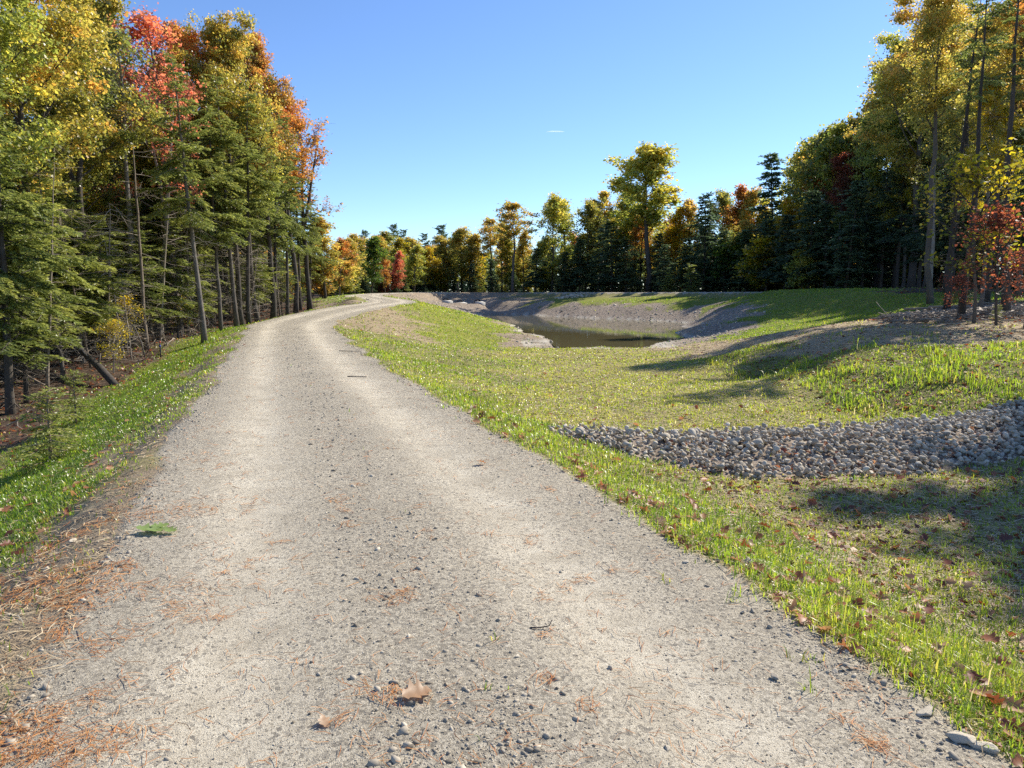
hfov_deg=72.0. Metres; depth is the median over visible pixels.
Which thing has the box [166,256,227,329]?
hemlock tree
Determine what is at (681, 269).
spruce tree
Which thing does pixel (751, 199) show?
maple tree
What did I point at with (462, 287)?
spruce tree
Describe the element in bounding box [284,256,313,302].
hemlock tree
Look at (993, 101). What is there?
maple tree
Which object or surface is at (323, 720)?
fallen leaf
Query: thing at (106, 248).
dead sapling
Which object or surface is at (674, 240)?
maple tree
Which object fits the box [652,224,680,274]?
maple tree
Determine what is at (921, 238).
spruce tree
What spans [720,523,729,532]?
fallen leaf
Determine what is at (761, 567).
fallen leaf
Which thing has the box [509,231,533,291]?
maple tree
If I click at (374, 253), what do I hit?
maple tree
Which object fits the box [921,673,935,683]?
fallen leaf
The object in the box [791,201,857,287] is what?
spruce tree
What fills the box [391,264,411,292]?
spruce tree
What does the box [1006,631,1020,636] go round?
fallen leaf
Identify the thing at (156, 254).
hemlock tree
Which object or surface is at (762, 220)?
maple tree
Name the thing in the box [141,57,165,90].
maple tree
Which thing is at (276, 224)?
maple tree
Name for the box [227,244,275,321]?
dead sapling
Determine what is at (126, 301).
beech sapling
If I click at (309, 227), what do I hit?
hemlock tree
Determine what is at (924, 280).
maple tree
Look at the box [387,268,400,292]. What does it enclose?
spruce tree
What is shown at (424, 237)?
pine tree
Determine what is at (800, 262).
maple tree
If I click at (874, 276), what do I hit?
spruce tree
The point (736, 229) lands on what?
maple tree
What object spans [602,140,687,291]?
oak tree
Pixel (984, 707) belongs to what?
fallen leaf
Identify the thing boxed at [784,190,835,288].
spruce tree
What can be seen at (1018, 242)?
spruce tree
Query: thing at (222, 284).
hemlock tree
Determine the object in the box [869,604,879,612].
fallen leaf
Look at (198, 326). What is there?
dead sapling
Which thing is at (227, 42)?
oak tree
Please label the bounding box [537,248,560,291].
spruce tree
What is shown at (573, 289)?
spruce tree
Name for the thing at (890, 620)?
fallen leaf
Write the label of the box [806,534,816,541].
fallen leaf
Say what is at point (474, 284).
spruce tree
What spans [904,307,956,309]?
log
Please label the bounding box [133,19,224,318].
maple tree
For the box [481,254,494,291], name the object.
maple tree
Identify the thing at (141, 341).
dead branch
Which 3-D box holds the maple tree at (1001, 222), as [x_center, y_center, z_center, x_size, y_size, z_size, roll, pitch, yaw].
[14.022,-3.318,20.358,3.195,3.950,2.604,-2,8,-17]
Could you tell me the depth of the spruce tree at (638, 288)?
106.13 m
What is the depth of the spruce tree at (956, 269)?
65.29 m
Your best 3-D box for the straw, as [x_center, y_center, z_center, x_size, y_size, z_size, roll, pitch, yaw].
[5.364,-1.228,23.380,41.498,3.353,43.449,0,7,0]
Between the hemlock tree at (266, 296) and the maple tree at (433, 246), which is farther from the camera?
the maple tree at (433, 246)
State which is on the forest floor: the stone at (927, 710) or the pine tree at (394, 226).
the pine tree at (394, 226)
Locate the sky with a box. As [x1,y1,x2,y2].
[0,0,1004,291]
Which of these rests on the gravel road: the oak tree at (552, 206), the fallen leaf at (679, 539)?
the fallen leaf at (679, 539)
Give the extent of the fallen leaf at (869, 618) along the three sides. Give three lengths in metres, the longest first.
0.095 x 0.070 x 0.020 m
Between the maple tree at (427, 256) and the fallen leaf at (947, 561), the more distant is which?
the maple tree at (427, 256)
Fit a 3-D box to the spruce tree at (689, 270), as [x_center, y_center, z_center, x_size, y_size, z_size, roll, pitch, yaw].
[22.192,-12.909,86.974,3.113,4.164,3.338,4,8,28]
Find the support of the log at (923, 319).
on the wood mulch
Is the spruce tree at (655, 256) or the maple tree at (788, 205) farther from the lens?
the spruce tree at (655, 256)
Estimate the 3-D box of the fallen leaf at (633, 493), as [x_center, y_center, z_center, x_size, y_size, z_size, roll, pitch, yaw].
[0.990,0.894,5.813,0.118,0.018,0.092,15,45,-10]
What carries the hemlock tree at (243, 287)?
on the forest floor
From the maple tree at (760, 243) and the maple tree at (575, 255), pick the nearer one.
the maple tree at (760, 243)
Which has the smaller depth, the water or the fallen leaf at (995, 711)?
the fallen leaf at (995, 711)
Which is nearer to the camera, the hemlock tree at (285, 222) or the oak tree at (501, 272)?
the hemlock tree at (285, 222)
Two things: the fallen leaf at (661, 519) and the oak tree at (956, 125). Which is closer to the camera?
the fallen leaf at (661, 519)
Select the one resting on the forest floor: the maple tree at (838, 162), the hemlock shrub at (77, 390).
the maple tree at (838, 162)
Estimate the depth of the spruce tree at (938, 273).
76.09 m
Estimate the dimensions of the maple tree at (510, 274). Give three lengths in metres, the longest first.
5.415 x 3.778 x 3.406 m
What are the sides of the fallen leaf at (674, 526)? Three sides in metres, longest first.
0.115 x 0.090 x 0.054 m
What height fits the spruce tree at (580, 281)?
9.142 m
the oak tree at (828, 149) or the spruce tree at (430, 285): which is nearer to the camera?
the oak tree at (828, 149)
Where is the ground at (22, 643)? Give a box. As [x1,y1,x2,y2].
[0,289,1023,757]
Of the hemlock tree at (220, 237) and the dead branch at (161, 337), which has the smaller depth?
the dead branch at (161, 337)
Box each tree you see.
[0,0,74,208]
[0,0,124,378]
[0,0,173,353]
[0,53,97,414]
[0,110,42,369]
[0,190,97,403]
[0,330,18,379]
[2,84,95,362]
[3,148,115,380]
[9,98,64,202]
[13,0,157,235]
[26,127,131,349]
[31,79,146,341]
[36,201,130,362]
[45,180,141,359]
[57,139,120,257]
[67,158,110,228]
[71,281,117,352]
[76,203,156,355]
[84,74,185,331]
[84,164,152,336]
[86,49,210,339]
[86,70,182,328]
[86,214,156,347]
[88,24,182,342]
[93,196,193,340]
[98,209,145,326]
[100,230,185,342]
[105,1,212,332]
[110,160,183,324]
[123,195,166,305]
[132,102,200,318]
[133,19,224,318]
[135,220,217,337]
[136,50,240,342]
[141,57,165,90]
[141,106,214,328]
[156,209,234,326]
[163,7,302,324]
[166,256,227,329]
[170,105,272,322]
[175,75,263,330]
[187,74,263,326]
[190,76,224,145]
[192,124,252,318]
[192,249,235,310]
[194,274,229,323]
[203,81,286,321]
[204,94,263,315]
[214,93,281,324]
[230,265,262,319]
[234,227,286,320]
[235,29,307,318]
[237,78,300,263]
[237,138,278,310]
[241,249,277,316]
[243,110,305,312]
[243,249,268,303]
[255,117,315,314]
[261,258,281,308]
[266,242,297,315]
[268,92,318,313]
[276,147,324,309]
[277,258,292,274]
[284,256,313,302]
[288,183,337,300]
[289,100,343,309]
[292,261,340,298]
[302,216,343,298]
[328,260,360,294]
[329,236,358,294]
[336,238,367,293]
[347,233,371,261]
[351,277,363,293]
[354,274,375,293]
[357,236,392,292]
[357,263,369,293]
[360,230,369,292]
[361,234,393,291]
[370,273,383,292]
[374,269,405,292]
[376,256,391,292]
[378,230,405,292]
[387,223,401,292]
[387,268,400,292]
[388,237,412,289]
[388,250,405,292]
[390,252,406,292]
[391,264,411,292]
[398,229,408,284]
[399,244,427,292]
[399,269,412,292]
[402,236,425,267]
[410,267,426,291]
[416,247,444,291]
[418,233,431,247]
[422,270,438,291]
[423,244,452,291]
[423,268,450,291]
[429,235,462,291]
[432,223,451,291]
[435,226,475,289]
[442,237,465,291]
[447,272,458,291]
[454,233,489,290]
[458,277,465,291]
[461,241,488,291]
[464,253,481,291]
[464,263,481,291]
[472,273,483,291]
[475,215,510,291]
[478,277,486,291]
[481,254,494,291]
[482,220,517,291]
[482,258,501,291]
[492,200,541,291]
[493,238,521,291]
[493,241,517,286]
[493,265,503,290]
[503,263,522,290]
[506,273,522,290]
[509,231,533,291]
[517,251,532,291]
[521,247,550,291]
[526,192,581,291]
[536,266,554,291]
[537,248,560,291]
[541,250,556,291]
[546,202,581,291]
[549,244,557,283]
[551,251,574,291]
[554,245,570,291]
[562,232,577,291]
[564,237,595,291]
[568,236,589,288]
[569,258,581,291]
[570,198,606,289]
[570,219,610,280]
[580,189,624,290]
[580,253,599,291]
[581,226,617,291]
[590,220,627,291]
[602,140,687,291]
[603,192,654,287]
[607,238,643,291]
[608,260,624,291]
[611,208,644,288]
[619,227,643,291]
[622,245,642,291]
[623,207,658,291]
[629,251,645,291]
[636,227,659,272]
[639,221,668,291]
[645,233,672,291]
[649,244,677,291]
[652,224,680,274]
[655,218,680,252]
[657,206,695,281]
[660,271,675,291]
[667,261,682,291]
[669,198,703,266]
[669,238,697,290]
[674,245,692,287]
[678,191,721,291]
[680,263,703,291]
[681,215,727,291]
[704,188,734,290]
[704,232,757,291]
[705,248,732,291]
[710,230,738,291]
[715,229,735,290]
[716,183,756,288]
[725,218,760,289]
[727,229,761,291]
[730,226,756,268]
[732,235,791,290]
[733,185,770,290]
[743,217,780,290]
[745,152,795,291]
[753,208,775,288]
[755,140,812,288]
[757,212,802,289]
[760,283,782,290]
[769,196,810,289]
[778,202,807,289]
[779,122,869,287]
[782,248,821,288]
[783,134,825,287]
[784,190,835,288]
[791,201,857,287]
[794,131,891,287]
[799,186,836,287]
[801,120,861,285]
[804,117,879,286]
[818,180,882,288]
[820,151,858,286]
[824,71,924,287]
[829,88,892,285]
[839,170,912,288]
[839,171,887,286]
[844,27,949,287]
[846,169,908,283]
[853,125,951,287]
[855,0,989,287]
[868,249,892,287]
[871,142,925,287]
[872,147,927,287]
[886,247,917,286]
[887,169,950,287]
[891,0,990,303]
[893,137,1023,323]
[901,137,984,291]
[903,35,1015,274]
[909,116,961,280]
[917,173,980,288]
[917,251,940,287]
[918,112,1020,288]
[919,15,1023,292]
[921,178,951,287]
[923,0,1005,309]
[936,273,978,318]
[939,0,1019,315]
[939,252,962,286]
[941,25,1023,288]
[942,0,1023,301]
[945,67,1023,306]
[948,132,1023,293]
[954,199,1023,325]
[955,239,999,288]
[965,37,1023,288]
[970,0,1023,310]
[978,128,1023,296]
[990,247,1023,328]
[996,30,1023,157]
[998,236,1023,288]
[1008,0,1023,112]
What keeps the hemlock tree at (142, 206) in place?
on the forest floor
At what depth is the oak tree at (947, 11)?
35.23 m
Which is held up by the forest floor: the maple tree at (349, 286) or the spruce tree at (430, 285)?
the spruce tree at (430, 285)
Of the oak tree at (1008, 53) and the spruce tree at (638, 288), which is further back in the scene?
the spruce tree at (638, 288)
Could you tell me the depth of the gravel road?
3.42 m
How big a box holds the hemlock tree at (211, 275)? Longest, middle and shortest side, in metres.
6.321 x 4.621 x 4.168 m
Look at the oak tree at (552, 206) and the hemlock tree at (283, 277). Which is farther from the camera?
the oak tree at (552, 206)
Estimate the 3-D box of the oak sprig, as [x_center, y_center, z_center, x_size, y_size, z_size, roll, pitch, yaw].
[-2.374,0.953,4.715,0.313,0.030,0.188,0,7,0]
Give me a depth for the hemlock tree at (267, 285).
48.83 m
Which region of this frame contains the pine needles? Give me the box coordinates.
[0,339,1015,767]
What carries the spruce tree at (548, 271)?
on the forest floor
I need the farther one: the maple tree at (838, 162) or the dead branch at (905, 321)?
the maple tree at (838, 162)
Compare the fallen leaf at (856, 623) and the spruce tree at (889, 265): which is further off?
the spruce tree at (889, 265)
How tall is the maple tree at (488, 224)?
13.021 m
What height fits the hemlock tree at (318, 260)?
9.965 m
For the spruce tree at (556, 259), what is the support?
on the forest floor
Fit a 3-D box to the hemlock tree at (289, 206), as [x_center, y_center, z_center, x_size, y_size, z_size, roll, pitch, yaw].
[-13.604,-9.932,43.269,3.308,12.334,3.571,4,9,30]
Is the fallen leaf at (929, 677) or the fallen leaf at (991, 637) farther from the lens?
the fallen leaf at (991, 637)
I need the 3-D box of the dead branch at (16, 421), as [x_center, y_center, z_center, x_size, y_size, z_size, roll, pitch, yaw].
[-11.048,0.667,15.908,0.544,0.900,2.804,-7,10,-43]
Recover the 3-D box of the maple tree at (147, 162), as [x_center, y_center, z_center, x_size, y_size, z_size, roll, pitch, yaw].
[-17.416,-7.855,31.909,4.858,11.864,5.261,0,8,14]
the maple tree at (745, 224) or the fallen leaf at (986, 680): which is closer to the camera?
the fallen leaf at (986, 680)
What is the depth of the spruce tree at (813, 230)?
86.01 m
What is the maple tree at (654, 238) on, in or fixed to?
on the forest floor
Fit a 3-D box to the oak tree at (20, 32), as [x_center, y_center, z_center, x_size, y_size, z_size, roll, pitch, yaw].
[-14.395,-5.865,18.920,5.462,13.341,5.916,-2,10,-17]
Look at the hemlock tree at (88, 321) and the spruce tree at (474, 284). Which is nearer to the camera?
the hemlock tree at (88, 321)
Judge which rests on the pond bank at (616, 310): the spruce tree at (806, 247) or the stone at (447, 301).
the stone at (447, 301)
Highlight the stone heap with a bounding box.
[555,292,594,298]
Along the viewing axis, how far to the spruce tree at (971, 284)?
62.86 m
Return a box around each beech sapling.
[95,317,132,373]
[101,293,152,353]
[160,294,195,337]
[278,271,306,310]
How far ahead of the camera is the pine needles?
3.02 m
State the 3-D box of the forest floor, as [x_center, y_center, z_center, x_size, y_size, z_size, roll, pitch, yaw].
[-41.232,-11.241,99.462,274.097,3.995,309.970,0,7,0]
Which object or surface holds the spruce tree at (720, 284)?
on the forest floor
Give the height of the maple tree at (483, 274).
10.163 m
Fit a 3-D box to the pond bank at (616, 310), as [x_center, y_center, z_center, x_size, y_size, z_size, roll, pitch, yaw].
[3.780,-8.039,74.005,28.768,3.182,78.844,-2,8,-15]
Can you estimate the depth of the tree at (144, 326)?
26.97 m
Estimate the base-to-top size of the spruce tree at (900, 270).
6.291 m
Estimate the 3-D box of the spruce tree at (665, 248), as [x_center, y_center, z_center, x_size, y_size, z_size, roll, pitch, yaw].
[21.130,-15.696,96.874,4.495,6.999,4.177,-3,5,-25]
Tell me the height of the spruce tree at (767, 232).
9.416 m
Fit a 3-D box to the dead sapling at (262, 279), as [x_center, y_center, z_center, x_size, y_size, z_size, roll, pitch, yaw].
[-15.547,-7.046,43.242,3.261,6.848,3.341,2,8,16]
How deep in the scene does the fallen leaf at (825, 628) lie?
3.31 m
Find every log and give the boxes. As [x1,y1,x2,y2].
[67,336,118,385]
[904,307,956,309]
[919,318,952,320]
[928,305,991,307]
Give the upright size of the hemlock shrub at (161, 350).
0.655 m
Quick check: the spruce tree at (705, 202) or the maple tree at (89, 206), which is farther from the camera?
the spruce tree at (705, 202)
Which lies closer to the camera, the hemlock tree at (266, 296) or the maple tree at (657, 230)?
the hemlock tree at (266, 296)
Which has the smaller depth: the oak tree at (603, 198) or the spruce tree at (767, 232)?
the spruce tree at (767, 232)
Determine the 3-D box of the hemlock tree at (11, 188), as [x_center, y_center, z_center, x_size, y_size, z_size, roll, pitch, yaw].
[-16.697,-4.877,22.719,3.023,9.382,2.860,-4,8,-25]
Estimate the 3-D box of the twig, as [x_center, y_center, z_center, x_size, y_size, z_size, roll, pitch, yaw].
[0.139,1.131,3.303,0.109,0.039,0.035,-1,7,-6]
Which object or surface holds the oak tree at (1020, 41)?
on the forest floor
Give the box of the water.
[478,314,686,347]
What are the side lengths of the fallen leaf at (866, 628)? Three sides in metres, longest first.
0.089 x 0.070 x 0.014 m
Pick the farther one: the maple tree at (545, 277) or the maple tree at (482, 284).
the maple tree at (482, 284)
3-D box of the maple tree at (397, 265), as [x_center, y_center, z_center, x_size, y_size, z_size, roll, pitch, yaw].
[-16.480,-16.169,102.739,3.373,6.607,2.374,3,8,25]
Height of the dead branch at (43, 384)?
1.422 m
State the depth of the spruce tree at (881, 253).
69.36 m
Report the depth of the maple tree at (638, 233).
106.25 m
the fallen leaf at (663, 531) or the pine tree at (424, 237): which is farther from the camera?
the pine tree at (424, 237)
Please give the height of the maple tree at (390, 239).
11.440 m
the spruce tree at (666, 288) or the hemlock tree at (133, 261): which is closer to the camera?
the hemlock tree at (133, 261)
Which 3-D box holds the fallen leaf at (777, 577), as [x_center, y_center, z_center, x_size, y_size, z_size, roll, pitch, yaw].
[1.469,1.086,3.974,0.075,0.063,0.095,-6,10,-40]
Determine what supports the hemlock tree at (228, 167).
on the ground at (22, 643)
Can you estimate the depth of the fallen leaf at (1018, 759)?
2.40 m
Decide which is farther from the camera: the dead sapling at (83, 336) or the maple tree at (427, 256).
the maple tree at (427, 256)
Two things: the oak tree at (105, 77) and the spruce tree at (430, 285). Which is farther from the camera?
the spruce tree at (430, 285)
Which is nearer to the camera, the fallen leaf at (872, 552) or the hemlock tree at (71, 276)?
the fallen leaf at (872, 552)
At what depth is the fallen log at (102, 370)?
21.53 m
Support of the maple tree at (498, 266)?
on the forest floor
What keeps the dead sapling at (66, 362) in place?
on the forest floor
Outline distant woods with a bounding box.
[152,237,1019,293]
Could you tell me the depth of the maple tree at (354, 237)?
117.50 m
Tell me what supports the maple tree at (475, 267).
on the forest floor
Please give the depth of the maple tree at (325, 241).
62.73 m
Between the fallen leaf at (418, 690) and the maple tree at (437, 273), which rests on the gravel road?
the fallen leaf at (418, 690)
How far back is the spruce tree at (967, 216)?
39.34 m
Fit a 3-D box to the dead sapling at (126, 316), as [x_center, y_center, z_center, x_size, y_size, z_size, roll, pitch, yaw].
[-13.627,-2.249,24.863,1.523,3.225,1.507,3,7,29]
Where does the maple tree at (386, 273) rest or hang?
on the ground at (22, 643)
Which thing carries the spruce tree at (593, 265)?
on the forest floor
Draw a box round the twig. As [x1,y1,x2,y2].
[530,620,551,629]
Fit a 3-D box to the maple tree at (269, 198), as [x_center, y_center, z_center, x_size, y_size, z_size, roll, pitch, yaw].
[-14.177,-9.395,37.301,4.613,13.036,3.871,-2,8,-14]
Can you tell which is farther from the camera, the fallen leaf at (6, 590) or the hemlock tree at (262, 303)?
the hemlock tree at (262, 303)
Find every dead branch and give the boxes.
[0,361,44,385]
[1,394,33,409]
[6,401,34,436]
[105,337,146,352]
[129,321,152,357]
[147,332,175,349]
[165,324,197,335]
[888,320,924,321]
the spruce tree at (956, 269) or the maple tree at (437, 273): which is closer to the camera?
the spruce tree at (956, 269)
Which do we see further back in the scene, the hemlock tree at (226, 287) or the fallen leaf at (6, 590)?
the hemlock tree at (226, 287)
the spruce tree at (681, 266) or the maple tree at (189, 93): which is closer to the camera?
the maple tree at (189, 93)
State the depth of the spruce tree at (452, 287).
117.67 m
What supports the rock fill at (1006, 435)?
on the ground at (22, 643)
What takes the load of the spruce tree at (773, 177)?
on the forest floor
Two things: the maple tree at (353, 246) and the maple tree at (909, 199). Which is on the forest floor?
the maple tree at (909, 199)
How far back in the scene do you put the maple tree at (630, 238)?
113.14 m
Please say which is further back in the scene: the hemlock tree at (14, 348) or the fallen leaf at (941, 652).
the hemlock tree at (14, 348)
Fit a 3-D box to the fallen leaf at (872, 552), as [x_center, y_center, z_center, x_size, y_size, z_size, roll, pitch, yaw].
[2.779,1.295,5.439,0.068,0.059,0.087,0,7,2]
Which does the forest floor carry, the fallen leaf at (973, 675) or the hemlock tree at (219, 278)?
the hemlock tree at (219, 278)
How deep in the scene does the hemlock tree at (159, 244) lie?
32.77 m
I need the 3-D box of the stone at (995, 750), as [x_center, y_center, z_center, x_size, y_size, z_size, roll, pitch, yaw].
[1.666,1.280,2.496,0.104,0.031,0.042,5,9,31]
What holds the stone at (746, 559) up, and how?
on the ground at (22, 643)
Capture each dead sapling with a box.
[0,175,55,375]
[0,296,43,405]
[17,147,93,391]
[30,204,128,366]
[51,240,96,363]
[80,240,147,361]
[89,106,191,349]
[106,274,150,359]
[112,236,162,336]
[121,264,166,344]
[133,187,200,340]
[144,177,168,329]
[149,208,221,335]
[164,206,240,330]
[202,241,227,323]
[207,189,226,323]
[212,240,252,326]
[221,252,258,314]
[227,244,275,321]
[242,216,285,318]
[265,267,291,316]
[266,206,293,315]
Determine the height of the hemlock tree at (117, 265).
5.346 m
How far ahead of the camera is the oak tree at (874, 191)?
76.33 m
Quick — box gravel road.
[0,292,1020,767]
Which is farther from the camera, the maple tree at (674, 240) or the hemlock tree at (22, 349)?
the maple tree at (674, 240)
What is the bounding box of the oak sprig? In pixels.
[133,522,180,531]
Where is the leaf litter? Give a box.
[0,287,1023,622]
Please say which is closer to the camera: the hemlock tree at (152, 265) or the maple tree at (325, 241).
the hemlock tree at (152, 265)
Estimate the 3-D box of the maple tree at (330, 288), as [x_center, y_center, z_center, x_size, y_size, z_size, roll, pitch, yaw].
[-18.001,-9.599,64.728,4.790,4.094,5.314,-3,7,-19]
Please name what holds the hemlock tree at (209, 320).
on the forest floor
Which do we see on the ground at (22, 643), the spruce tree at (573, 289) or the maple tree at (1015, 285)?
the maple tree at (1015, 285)
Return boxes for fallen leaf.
[2,585,9,596]
[318,715,330,726]
[402,679,431,698]
[626,488,637,495]
[648,499,658,507]
[654,516,666,523]
[657,526,671,533]
[668,523,675,531]
[672,513,684,518]
[677,535,687,544]
[689,512,701,521]
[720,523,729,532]
[740,538,750,547]
[746,538,755,546]
[750,562,764,571]
[754,532,762,539]
[767,573,781,581]
[768,592,782,600]
[775,588,788,597]
[785,598,804,612]
[795,570,806,579]
[795,611,812,624]
[800,569,813,583]
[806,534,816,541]
[818,626,833,630]
[824,575,840,582]
[834,590,847,596]
[837,629,855,643]
[837,639,850,651]
[842,621,861,637]
[847,642,864,653]
[849,598,863,609]
[862,622,874,632]
[865,615,877,620]
[866,548,876,556]
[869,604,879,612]
[875,593,887,600]
[882,613,895,625]
[896,642,910,651]
[908,611,925,624]
[911,660,925,673]
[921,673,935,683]
[922,604,935,613]
[929,646,946,659]
[930,642,943,651]
[943,558,952,564]
[944,576,955,584]
[944,667,956,676]
[948,695,960,703]
[950,662,964,674]
[962,581,974,590]
[963,666,984,686]
[969,686,993,697]
[975,704,991,718]
[976,673,995,686]
[979,632,999,642]
[985,693,1004,705]
[988,609,994,615]
[991,656,1011,666]
[992,706,1013,723]
[995,668,1011,678]
[998,695,1023,712]
[1000,718,1023,736]
[1000,728,1023,743]
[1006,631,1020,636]
[1011,751,1023,767]
[1014,633,1023,641]
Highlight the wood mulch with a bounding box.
[871,297,1023,325]
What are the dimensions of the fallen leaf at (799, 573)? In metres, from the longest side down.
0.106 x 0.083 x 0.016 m
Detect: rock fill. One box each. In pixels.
[549,401,1023,479]
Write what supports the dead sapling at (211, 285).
on the forest floor
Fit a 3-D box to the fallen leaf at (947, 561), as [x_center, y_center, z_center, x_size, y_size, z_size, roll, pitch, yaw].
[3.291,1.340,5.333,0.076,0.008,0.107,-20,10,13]
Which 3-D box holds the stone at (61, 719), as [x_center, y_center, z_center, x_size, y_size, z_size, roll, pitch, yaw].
[-1.685,1.256,2.641,0.026,0.023,0.032,-7,1,2]
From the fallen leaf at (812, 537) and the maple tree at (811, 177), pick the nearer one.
the fallen leaf at (812, 537)
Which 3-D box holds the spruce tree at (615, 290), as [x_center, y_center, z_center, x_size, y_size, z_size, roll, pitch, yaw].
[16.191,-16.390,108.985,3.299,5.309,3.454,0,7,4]
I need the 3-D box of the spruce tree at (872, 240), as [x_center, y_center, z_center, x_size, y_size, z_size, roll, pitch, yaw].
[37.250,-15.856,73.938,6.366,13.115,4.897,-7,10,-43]
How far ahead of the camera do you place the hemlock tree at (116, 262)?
32.44 m
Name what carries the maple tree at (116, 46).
on the forest floor
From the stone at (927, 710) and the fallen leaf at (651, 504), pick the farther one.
the fallen leaf at (651, 504)
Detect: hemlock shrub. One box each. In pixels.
[8,386,86,472]
[54,369,101,427]
[154,343,166,356]
[990,304,1004,318]
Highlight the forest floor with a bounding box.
[0,288,1023,468]
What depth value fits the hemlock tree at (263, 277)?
38.34 m
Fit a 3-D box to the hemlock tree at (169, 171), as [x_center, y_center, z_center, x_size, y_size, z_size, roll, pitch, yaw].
[-11.926,-6.571,26.061,3.450,10.705,3.273,4,8,27]
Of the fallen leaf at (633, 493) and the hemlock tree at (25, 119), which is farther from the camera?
the hemlock tree at (25, 119)
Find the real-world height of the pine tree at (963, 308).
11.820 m
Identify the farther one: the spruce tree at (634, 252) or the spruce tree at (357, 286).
the spruce tree at (634, 252)
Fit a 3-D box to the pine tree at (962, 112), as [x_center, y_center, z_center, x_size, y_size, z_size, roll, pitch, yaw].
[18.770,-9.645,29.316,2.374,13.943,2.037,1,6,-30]
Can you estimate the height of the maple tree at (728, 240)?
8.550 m
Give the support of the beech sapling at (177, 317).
on the forest floor
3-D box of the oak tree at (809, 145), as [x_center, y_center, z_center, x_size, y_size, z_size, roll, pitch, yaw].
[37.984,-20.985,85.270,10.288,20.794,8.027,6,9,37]
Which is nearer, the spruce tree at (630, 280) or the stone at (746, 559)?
the stone at (746, 559)
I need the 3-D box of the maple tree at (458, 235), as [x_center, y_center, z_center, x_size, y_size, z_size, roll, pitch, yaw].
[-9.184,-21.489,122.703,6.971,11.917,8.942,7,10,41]
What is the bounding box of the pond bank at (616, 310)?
[404,292,775,347]
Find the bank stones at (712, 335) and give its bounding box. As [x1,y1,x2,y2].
[335,291,774,347]
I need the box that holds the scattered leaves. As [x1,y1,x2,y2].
[0,292,1017,554]
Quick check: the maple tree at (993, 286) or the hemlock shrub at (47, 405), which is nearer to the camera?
the hemlock shrub at (47, 405)
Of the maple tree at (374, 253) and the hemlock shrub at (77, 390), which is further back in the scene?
the maple tree at (374, 253)
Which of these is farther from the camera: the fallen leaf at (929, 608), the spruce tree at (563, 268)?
the spruce tree at (563, 268)
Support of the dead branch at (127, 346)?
on the forest floor
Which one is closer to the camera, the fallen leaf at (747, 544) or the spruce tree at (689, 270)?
the fallen leaf at (747, 544)
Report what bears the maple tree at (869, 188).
on the forest floor
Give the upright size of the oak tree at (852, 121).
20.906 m
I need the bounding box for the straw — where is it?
[0,301,1023,767]
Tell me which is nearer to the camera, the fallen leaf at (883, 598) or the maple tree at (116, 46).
the fallen leaf at (883, 598)
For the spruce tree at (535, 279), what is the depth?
109.94 m
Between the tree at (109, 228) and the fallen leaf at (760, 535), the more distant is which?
the tree at (109, 228)
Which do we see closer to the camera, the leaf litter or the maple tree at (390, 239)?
the leaf litter
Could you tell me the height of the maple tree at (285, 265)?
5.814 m
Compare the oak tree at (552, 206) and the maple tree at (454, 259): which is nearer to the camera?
the oak tree at (552, 206)
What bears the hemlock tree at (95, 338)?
on the forest floor
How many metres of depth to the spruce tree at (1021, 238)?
34.08 m
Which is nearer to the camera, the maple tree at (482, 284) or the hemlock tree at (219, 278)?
the hemlock tree at (219, 278)
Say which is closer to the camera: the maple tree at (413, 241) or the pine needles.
the pine needles
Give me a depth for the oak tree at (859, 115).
84.34 m
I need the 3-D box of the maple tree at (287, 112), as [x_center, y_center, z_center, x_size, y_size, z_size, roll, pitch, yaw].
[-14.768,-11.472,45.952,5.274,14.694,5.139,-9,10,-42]
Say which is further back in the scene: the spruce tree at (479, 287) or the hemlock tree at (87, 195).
the spruce tree at (479, 287)
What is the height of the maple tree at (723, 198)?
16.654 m
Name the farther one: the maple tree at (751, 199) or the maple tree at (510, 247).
the maple tree at (510, 247)
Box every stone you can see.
[57,716,67,721]
[442,298,452,302]
[474,299,484,304]
[744,557,750,564]
[771,672,778,679]
[894,422,900,431]
[906,463,915,470]
[916,704,934,716]
[945,730,976,743]
[968,741,999,754]
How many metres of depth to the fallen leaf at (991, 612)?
4.37 m
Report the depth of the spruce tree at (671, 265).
100.14 m
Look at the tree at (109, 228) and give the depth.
24.95 m
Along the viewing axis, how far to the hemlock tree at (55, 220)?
23.38 m
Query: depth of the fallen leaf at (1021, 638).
3.79 m

